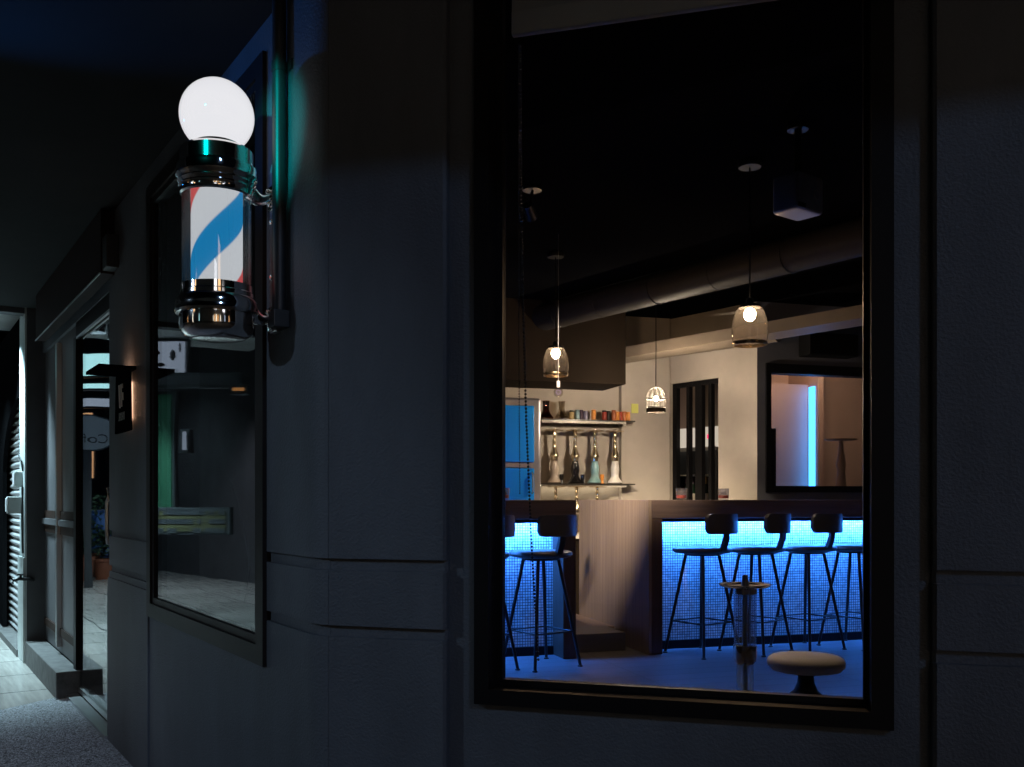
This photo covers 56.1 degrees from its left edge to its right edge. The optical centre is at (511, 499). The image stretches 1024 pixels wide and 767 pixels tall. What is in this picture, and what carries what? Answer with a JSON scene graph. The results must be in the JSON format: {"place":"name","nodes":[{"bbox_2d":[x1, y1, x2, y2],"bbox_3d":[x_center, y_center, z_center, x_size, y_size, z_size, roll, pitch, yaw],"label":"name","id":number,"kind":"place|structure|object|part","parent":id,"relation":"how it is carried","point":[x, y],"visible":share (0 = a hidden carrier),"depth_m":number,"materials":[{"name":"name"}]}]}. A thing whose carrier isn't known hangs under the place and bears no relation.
{"place":"outdoors","nodes":[
{"label":"outdoors","id":0,"kind":"place"},
{"bbox_2d":[0,332,7,342],"label":"sky","id":1,"kind":"structure","parent":0,"point":[2,334],"materials":[{"name":"black"}]},
{"bbox_2d":[0,638,106,721],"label":"tile floor","id":2,"kind":"structure","parent":0,"point":[21,683],"depth_m":6.00,"materials":[{"name":"grey tile"}]},
{"bbox_2d":[0,698,132,766],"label":"pavement","id":3,"kind":"structure","parent":0,"point":[53,732],"depth_m":4.58,"materials":[{"name":"grey asphalt"}]},
{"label":"ground","id":4,"kind":"structure","parent":0,"visible":0},
{"bbox_2d":[0,305,103,662],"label":"neighbour building","id":5,"kind":"structure","parent":4,"relation":"on","point":[22,427],"depth_m":7.00,"materials":[{"name":"metal"}]},
{"bbox_2d":[5,497,20,513],"bbox_3d":[-3.543,0.040,6.832,0.106,0.120,0.100,0,0,-33],"label":"meter box","id":6,"kind":"object","parent":5,"relation":"attached to","point":[12,505],"visible":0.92,"depth_m":6.79,"materials":[{"name":"white plastic"}]},
{"bbox_2d":[13,471,22,486],"bbox_3d":[-3.544,-0.145,6.880,0.056,0.110,0.100,0,0,-33],"label":"meter box","id":7,"kind":"object","parent":5,"relation":"attached to","point":[17,478],"visible":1,"depth_m":6.84,"materials":[{"name":"white plastic"}]},
{"bbox_2d":[17,454,23,552],"bbox_3d":[-3.528,0.022,6.892,0.019,0.716,0.278,0,0,-32],"label":"wall cable","id":8,"kind":"object","parent":5,"relation":"attached to","point":[22,499],"depth_m":6.78,"materials":[{"name":"grey plastic"}]},
{"bbox_2d":[11,574,34,583],"bbox_3d":[-3.428,0.553,6.729,0.156,0.071,0.030,0,0,-37],"label":"water tap","id":9,"kind":"object","parent":5,"relation":"attached to","point":[20,578],"visible":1,"depth_m":6.72,"materials":[{"name":"silver metal"}]},
{"bbox_2d":[90,640,862,696],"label":"bar floor","id":10,"kind":"structure","parent":4,"relation":"on","point":[689,667],"depth_m":6.21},
{"bbox_2d":[505,515,519,670],"bbox_3d":[-0.209,0.600,6.183,0.406,1.000,0.452,0,0,-43],"label":"bar stool","id":11,"kind":"object","parent":10,"relation":"on","point":[509,525],"visible":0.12,"depth_m":6.15,"materials":[{"name":"black metal"}]},
{"bbox_2d":[505,397,540,499],"bbox_3d":[-0.326,0.110,8.479,1.038,1.980,0.727,0,0,-17],"label":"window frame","id":12,"kind":"object","parent":10,"relation":"on","point":[512,447],"visible":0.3,"depth_m":8.26,"materials":[{"name":"silver metal"}]},
{"bbox_3d":[-0.257,0.380,8.172,0.935,1.300,0.035,0,0,-17],"label":"door","id":13,"kind":"part","parent":12,"relation":"part of","materials":[{"name":"blue"}]},
{"bbox_3d":[-0.257,-0.565,8.172,0.935,0.490,0.035,0,0,-17],"label":"door","id":14,"kind":"part","parent":12,"relation":"part of","materials":[{"name":"blue glass"}]},
{"bbox_2d":[505,500,575,658],"bbox_3d":[-0.907,0.551,6.567,2.629,1.097,0.640,0,0,-17],"label":"bar counter","id":15,"kind":"object","parent":10,"relation":"on","point":[561,645],"visible":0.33,"depth_m":6.74,"materials":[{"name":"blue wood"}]},
{"bbox_2d":[505,515,582,672],"bbox_3d":[0.205,0.600,6.356,0.406,1.000,0.452,0,0,-35],"label":"bar stool","id":16,"kind":"object","parent":10,"relation":"on","point":[561,527],"visible":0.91,"depth_m":6.24,"materials":[{"name":"black metal"}]},
{"bbox_2d":[576,532,578,613],"bbox_3d":[0.167,0.705,8.719,1.920,0.790,0.650,0,0,-17],"label":"back counter","id":17,"kind":"object","parent":10,"relation":"on","point":[577,573],"depth_m":8.54,"materials":[{"name":"beige"}]},
{"bbox_2d":[547,486,565,499],"bbox_3d":[0.408,0.087,8.943,0.184,0.443,0.184,0,0,0],"label":"hookah","id":18,"kind":"object","parent":17,"relation":"on","point":[555,492],"visible":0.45,"depth_m":8.93,"materials":[{"name":"gold metal"}]},
{"bbox_2d":[568,486,585,512],"bbox_3d":[0.606,0.087,9.002,0.184,0.443,0.184,0,0,0],"label":"hookah","id":19,"kind":"object","parent":17,"relation":"on","point":[576,498],"visible":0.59,"depth_m":8.98,"materials":[{"name":"gold metal"}]},
{"bbox_2d":[589,486,606,499],"bbox_3d":[0.803,0.087,9.061,0.184,0.443,0.184,0,0,0],"label":"hookah","id":20,"kind":"object","parent":17,"relation":"on","point":[597,492],"visible":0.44,"depth_m":9.05,"materials":[{"name":"gold metal"}]},
{"bbox_2d":[576,614,624,652],"bbox_3d":[0.347,1.034,7.931,0.535,0.132,2.065,0,0,-17],"label":"floor step","id":21,"kind":"object","parent":10,"relation":"on","point":[592,635],"visible":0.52,"depth_m":6.97,"materials":[{"name":"brown wood"}]},
{"bbox_2d":[680,426,717,499],"bbox_3d":[1.934,0.195,9.658,0.412,1.810,0.660,0,0,-37],"label":"drinks fridge","id":22,"kind":"object","parent":10,"relation":"on","point":[682,456],"visible":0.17,"depth_m":9.63,"materials":[{"name":"black metal"}]},
{"bbox_2d":[683,477,685,499],"bbox_3d":[1.779,-0.088,9.792,0.073,0.275,0.073,0,0,0],"label":"bottle","id":23,"kind":"object","parent":22,"relation":"on","point":[684,490],"visible":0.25,"depth_m":9.77,"materials":[{"name":"grey"}]},
{"bbox_2d":[693,477,694,499],"bbox_3d":[1.833,-0.088,9.720,0.073,0.275,0.073,0,0,0],"label":"bottle","id":24,"kind":"object","parent":22,"relation":"on","point":[693,490],"visible":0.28,"depth_m":9.69,"materials":[{"name":"grey"}]},
{"bbox_2d":[705,477,707,499],"bbox_3d":[1.935,-0.088,9.584,0.073,0.275,0.073,0,0,0],"label":"bottle","id":25,"kind":"object","parent":22,"relation":"on","point":[706,491],"visible":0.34,"depth_m":9.55,"materials":[{"name":"grey glass"}]},
{"bbox_2d":[663,514,738,659],"bbox_3d":[1.373,0.600,6.841,0.406,1.000,0.452,0,0,-36],"label":"bar stool","id":26,"kind":"object","parent":10,"relation":"on","point":[726,525],"visible":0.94,"depth_m":6.71,"materials":[{"name":"black metal"}]},
{"bbox_2d":[579,500,862,654],"bbox_3d":[2.216,0.551,7.896,3.021,1.097,1.400,0,0,-17],"label":"bar counter","id":27,"kind":"object","parent":10,"relation":"on","point":[630,562],"visible":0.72,"depth_m":7.24,"materials":[{"name":"brown wood"}]},
{"bbox_2d":[676,495,686,499],"bbox_3d":[1.259,-0.041,7.131,0.084,0.085,0.084,0,0,0],"label":"tumbler","id":28,"kind":"object","parent":27,"relation":"on","point":[681,496],"visible":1,"depth_m":7.10,"materials":[{"name":"red"}]},
{"bbox_2d":[718,494,728,499],"bbox_3d":[1.592,-0.041,7.230,0.084,0.085,0.084,0,0,0],"label":"tumbler","id":29,"kind":"object","parent":27,"relation":"on","point":[723,496],"visible":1,"depth_m":7.20,"materials":[{"name":"red glass"}]},
{"bbox_2d":[718,575,771,690],"bbox_3d":[0.983,0.709,4.050,0.224,0.781,0.224,0,0,0],"label":"hookah","id":30,"kind":"object","parent":10,"relation":"on","point":[744,653],"visible":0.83,"depth_m":4.04,"materials":[{"name":"black metal"}]},
{"bbox_2d":[717,513,794,656],"bbox_3d":[1.788,0.600,6.966,0.406,1.000,0.452,0,0,-43],"label":"bar stool","id":31,"kind":"object","parent":10,"relation":"on","point":[780,524],"visible":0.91,"depth_m":6.85,"materials":[{"name":"black metal"}]},
{"bbox_2d":[772,428,775,485],"bbox_3d":[2.411,0.215,9.084,0.115,1.770,0.150,0,0,-17],"label":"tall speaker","id":32,"kind":"object","parent":10,"relation":"on","point":[773,456],"visible":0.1,"depth_m":9.02},
{"bbox_2d":[767,651,845,694],"bbox_3d":[1.393,0.916,4.550,0.360,0.368,0.360,0,0,0],"label":"pedestal stool","id":33,"kind":"object","parent":10,"relation":"on","point":[806,667],"visible":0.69,"depth_m":4.45,"materials":[{"name":"beige"}]},
{"bbox_2d":[768,513,846,650],"bbox_3d":[2.198,0.600,7.087,0.406,1.000,0.452,0,0,-32],"label":"bar stool","id":34,"kind":"object","parent":10,"relation":"on","point":[831,524],"visible":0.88,"depth_m":6.97,"materials":[{"name":"black metal"}]},
{"bbox_2d":[816,543,862,650],"bbox_3d":[2.591,0.600,7.206,0.406,1.000,0.452,0,0,-40],"label":"bar stool","id":35,"kind":"object","parent":10,"relation":"on","point":[851,548],"visible":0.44,"depth_m":7.22,"materials":[{"name":"black metal"}]},
{"bbox_2d":[825,438,856,485],"bbox_3d":[3.272,0.250,9.545,0.340,1.700,0.340,0,0,0],"label":"table","id":36,"kind":"object","parent":10,"relation":"on","point":[841,468],"visible":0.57,"depth_m":9.51,"materials":[{"name":"beige"}]},
{"bbox_2d":[0,0,1023,766],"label":"bar building","id":37,"kind":"structure","parent":4,"relation":"on","point":[344,432],"depth_m":2.37,"materials":[{"name":"paint"}]},
{"bbox_2d":[73,293,109,719],"bbox_3d":[-2.228,0.055,5.143,0.119,2.190,1.268,0,0,-33],"label":"glass door","id":38,"kind":"structure","parent":37,"relation":"in","point":[97,317],"depth_m":5.52,"materials":[{"name":"black metal"}]},
{"bbox_2d":[102,233,118,271],"bbox_3d":[-1.849,-1.135,4.420,0.054,0.150,0.108,0,0,-33],"label":"junction box","id":39,"kind":"object","parent":37,"relation":"attached to","point":[110,252],"visible":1,"depth_m":4.38,"materials":[{"name":"grey metal"}]},
{"bbox_2d":[86,363,135,433],"bbox_3d":[-1.747,-0.433,4.178,0.149,0.277,0.320,0,0,-33],"label":"wall sign","id":40,"kind":"object","parent":37,"relation":"attached to","point":[123,400],"visible":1,"depth_m":4.16,"materials":[{"name":"black"}]},
{"bbox_2d":[146,50,270,666],"bbox_3d":[-1.062,-0.395,3.308,0.067,1.730,1.426,0,0,-33],"label":"side window","id":41,"kind":"structure","parent":37,"relation":"in","point":[247,643],"depth_m":3.50,"materials":[{"name":"brown metal"}]},
{"bbox_2d":[174,76,280,342],"bbox_3d":[-0.754,-0.760,2.530,0.258,0.686,0.226,0,0,0],"label":"barber pole","id":42,"kind":"object","parent":37,"relation":"attached to","point":[217,182],"visible":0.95,"depth_m":2.46,"materials":[{"name":"silver metal"}]},
{"bbox_2d":[229,479,250,602],"bbox_3d":[-0.935,0.140,3.294,0.008,0.424,0.222,0,0,-33],"label":"hanging cable","id":43,"kind":"object","parent":37,"relation":"hanging from","point":[245,538],"visible":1,"depth_m":3.24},
{"bbox_2d":[268,0,292,329],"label":"conduit","id":44,"kind":"object","parent":37,"relation":"attached to","point":[279,316],"visible":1,"depth_m":2.53,"materials":[{"name":"grey metal"}]},
{"bbox_2d":[541,418,634,423],"bbox_3d":[0.686,-0.733,9.104,0.956,0.034,0.210,0,0,-17],"label":"wall shelf","id":45,"kind":"object","parent":37,"relation":"attached to","point":[583,421],"depth_m":9.00,"materials":[{"name":"grey"}]},
{"bbox_2d":[541,400,553,418],"bbox_3d":[0.319,-0.837,8.979,0.144,0.172,0.144,0,0,0],"label":"glass vase","id":46,"kind":"object","parent":45,"relation":"on","point":[545,413],"visible":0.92,"depth_m":8.95,"materials":[{"name":"brown glass"}]},
{"bbox_2d":[569,410,573,418],"bbox_3d":[0.560,-0.795,9.037,0.046,0.088,0.046,0,0,0],"label":"jar","id":47,"kind":"object","parent":45,"relation":"on","point":[571,414],"visible":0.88,"depth_m":9.02,"materials":[{"name":"brown"}]},
{"bbox_2d":[575,410,579,418],"bbox_3d":[0.616,-0.798,9.048,0.046,0.095,0.046,0,0,0],"label":"jar","id":48,"kind":"object","parent":45,"relation":"on","point":[577,414],"visible":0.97,"depth_m":9.03,"materials":[{"name":"teal"}]},
{"bbox_2d":[579,410,583,418],"bbox_3d":[0.652,-0.798,9.058,0.046,0.094,0.046,0,0,0],"label":"jar","id":49,"kind":"object","parent":45,"relation":"on","point":[581,414],"visible":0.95,"depth_m":9.04,"materials":[{"name":"grey"}]},
{"bbox_2d":[583,411,587,419],"bbox_3d":[0.698,-0.794,9.080,0.046,0.086,0.046,0,0,0],"label":"jar","id":50,"kind":"object","parent":45,"relation":"on","point":[585,414],"visible":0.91,"depth_m":9.06,"materials":[{"name":"purple"}]},
{"bbox_2d":[591,410,595,419],"bbox_3d":[0.774,-0.801,9.102,0.046,0.100,0.046,0,0,0],"label":"jar","id":51,"kind":"object","parent":45,"relation":"on","point":[593,414],"visible":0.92,"depth_m":9.08,"materials":[{"name":"orange"}]},
{"bbox_2d":[602,410,606,419],"bbox_3d":[0.879,-0.799,9.130,0.046,0.096,0.046,0,0,0],"label":"jar","id":52,"kind":"object","parent":45,"relation":"on","point":[604,414],"visible":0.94,"depth_m":9.11,"materials":[{"name":"red"}]},
{"bbox_2d":[607,411,610,419],"bbox_3d":[0.920,-0.797,9.149,0.046,0.092,0.046,0,0,0],"label":"jar","id":53,"kind":"object","parent":45,"relation":"on","point":[608,415],"visible":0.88,"depth_m":9.13,"materials":[{"name":"black"}]},
{"bbox_2d":[611,410,615,419],"bbox_3d":[0.971,-0.801,9.153,0.046,0.100,0.046,0,0,0],"label":"jar","id":54,"kind":"object","parent":45,"relation":"on","point":[613,414],"visible":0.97,"depth_m":9.13,"materials":[{"name":"brown"}]},
{"bbox_2d":[616,412,619,419],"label":"jar","id":55,"kind":"object","parent":45,"relation":"on","point":[617,416],"visible":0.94,"depth_m":9.14,"materials":[{"name":"orange"}]},
{"bbox_2d":[622,411,625,419],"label":"jar","id":56,"kind":"object","parent":45,"relation":"on","point":[623,415],"visible":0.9,"depth_m":9.18,"materials":[{"name":"brown"}]},
{"bbox_2d":[626,412,629,420],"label":"jar","id":57,"kind":"object","parent":45,"relation":"on","point":[627,416],"visible":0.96,"depth_m":9.18,"materials":[{"name":"orange"}]},
{"bbox_2d":[541,483,634,486],"bbox_3d":[0.686,-0.133,9.104,0.956,0.034,0.210,0,0,-17],"label":"wall shelf","id":58,"kind":"object","parent":37,"relation":"attached to","point":[576,484],"depth_m":8.99,"materials":[{"name":"grey"}]},
{"bbox_2d":[545,428,563,482],"bbox_3d":[0.397,-0.409,9.012,0.184,0.516,0.184,0,0,0],"label":"hookah","id":59,"kind":"object","parent":58,"relation":"on","point":[554,467],"visible":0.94,"depth_m":8.98,"materials":[{"name":"beige glass"}]},
{"bbox_2d":[565,429,584,482],"bbox_3d":[0.597,-0.409,9.062,0.184,0.516,0.184,0,0,0],"label":"hookah","id":60,"kind":"object","parent":58,"relation":"on","point":[575,469],"visible":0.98,"depth_m":9.03,"materials":[{"name":"black glass"}]},
{"bbox_2d":[586,429,603,483],"bbox_3d":[0.786,-0.409,9.118,0.184,0.516,0.184,0,0,0],"label":"hookah","id":61,"kind":"object","parent":58,"relation":"on","point":[594,470],"visible":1,"depth_m":9.09,"materials":[{"name":"teal glass"}]},
{"bbox_2d":[605,430,623,483],"bbox_3d":[0.983,-0.409,9.166,0.184,0.515,0.184,0,0,0],"label":"hookah","id":62,"kind":"object","parent":58,"relation":"on","point":[614,478],"visible":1,"depth_m":9.14,"materials":[{"name":"white glass"}]},
{"bbox_2d":[631,404,637,412],"bbox_3d":[1.188,-0.880,9.284,0.070,0.090,0.012,0,0,-17],"label":"yellow note","id":63,"kind":"object","parent":37,"relation":"attached to","point":[634,408],"visible":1,"depth_m":9.28,"materials":[{"name":"yellow paper"}]},
{"bbox_2d":[511,0,775,660],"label":"roller blind","id":64,"kind":"object","parent":37,"relation":"attached to","point":[531,17],"visible":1,"depth_m":2.37,"materials":[{"name":"grey fabric"}]},
{"bbox_2d":[505,0,862,318],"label":"bar ceiling","id":65,"kind":"structure","parent":37,"relation":"attached to","point":[641,139],"depth_m":4.76,"materials":[{"name":"black"}]},
{"bbox_2d":[523,184,541,221],"bbox_3d":[0.115,-1.667,5.420,0.110,0.204,0.150,0,0,0],"label":"spotlight","id":66,"kind":"object","parent":65,"relation":"attached to","point":[529,209],"visible":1,"depth_m":5.39,"materials":[{"name":"black metal"}]},
{"bbox_2d":[543,251,568,377],"bbox_3d":[0.313,-1.327,6.880,0.188,0.884,0.188,0,0,0],"label":"pendant lamp","id":67,"kind":"object","parent":65,"relation":"hanging from","point":[553,255],"visible":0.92,"depth_m":6.86,"materials":[{"name":"black metal"}]},
{"bbox_2d":[555,234,562,396],"bbox_3d":[0.309,-1.226,6.400,0.064,1.086,0.064,0,0,0],"label":"hanging bulb","id":68,"kind":"object","parent":65,"relation":"hanging from","point":[558,383],"visible":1,"depth_m":6.40,"materials":[{"name":"white glass"}]},
{"bbox_2d":[646,387,665,412],"bbox_3d":[1.213,-1.250,8.087,0.170,1.037,0.170,0,0,0],"label":"cage lamp","id":69,"kind":"object","parent":65,"relation":"hanging from","point":[657,409],"visible":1,"depth_m":8.04,"materials":[{"name":"white metal"}]},
{"bbox_2d":[532,216,862,329],"bbox_3d":[1.625,-1.632,6.660,0.248,0.274,5.428,0,0,-35],"label":"air duct","id":70,"kind":"object","parent":65,"relation":"hanging from","point":[825,245],"visible":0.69,"depth_m":6.78,"materials":[{"name":"metal"}]},
{"bbox_2d":[731,157,767,347],"bbox_3d":[1.244,-1.287,5.020,0.188,0.964,0.188,0,0,0],"label":"pendant lamp","id":71,"kind":"object","parent":65,"relation":"hanging from","point":[749,306],"visible":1,"depth_m":5.01,"materials":[{"name":"glass"}]},
{"bbox_2d":[773,122,822,220],"bbox_3d":[1.356,-1.559,4.547,0.202,0.421,0.155,0,0,-38],"label":"projector","id":72,"kind":"object","parent":65,"relation":"hanging from","point":[797,194],"visible":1,"depth_m":4.50,"materials":[{"name":"black"}]},
{"bbox_2d":[474,0,893,730],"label":"front window","id":73,"kind":"structure","parent":37,"relation":"in","point":[874,710],"depth_m":2.16,"materials":[{"name":"black metal"}]},
{"bbox_2d":[643,338,782,359],"bbox_3d":[1.790,-1.435,8.760,0.175,0.175,1.458,0,0,-42],"label":"air duct","id":74,"kind":"object","parent":37,"relation":"attached to","point":[774,341],"visible":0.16,"depth_m":8.67,"materials":[{"name":"metal"}]},
{"bbox_2d":[765,363,862,491],"bbox_3d":[2.913,-0.642,8.832,1.367,1.155,0.120,0,0,-17],"label":"inner window","id":75,"kind":"structure","parent":37,"relation":"in","point":[771,369],"depth_m":8.66,"materials":[{"name":"black"}]},
{"bbox_2d":[799,333,857,358],"bbox_3d":[2.862,-1.390,8.682,0.510,0.200,0.180,0,0,-17],"label":"wall speaker","id":76,"kind":"object","parent":37,"relation":"attached to","point":[830,345],"depth_m":8.60,"materials":[{"name":"black"}]}
]}

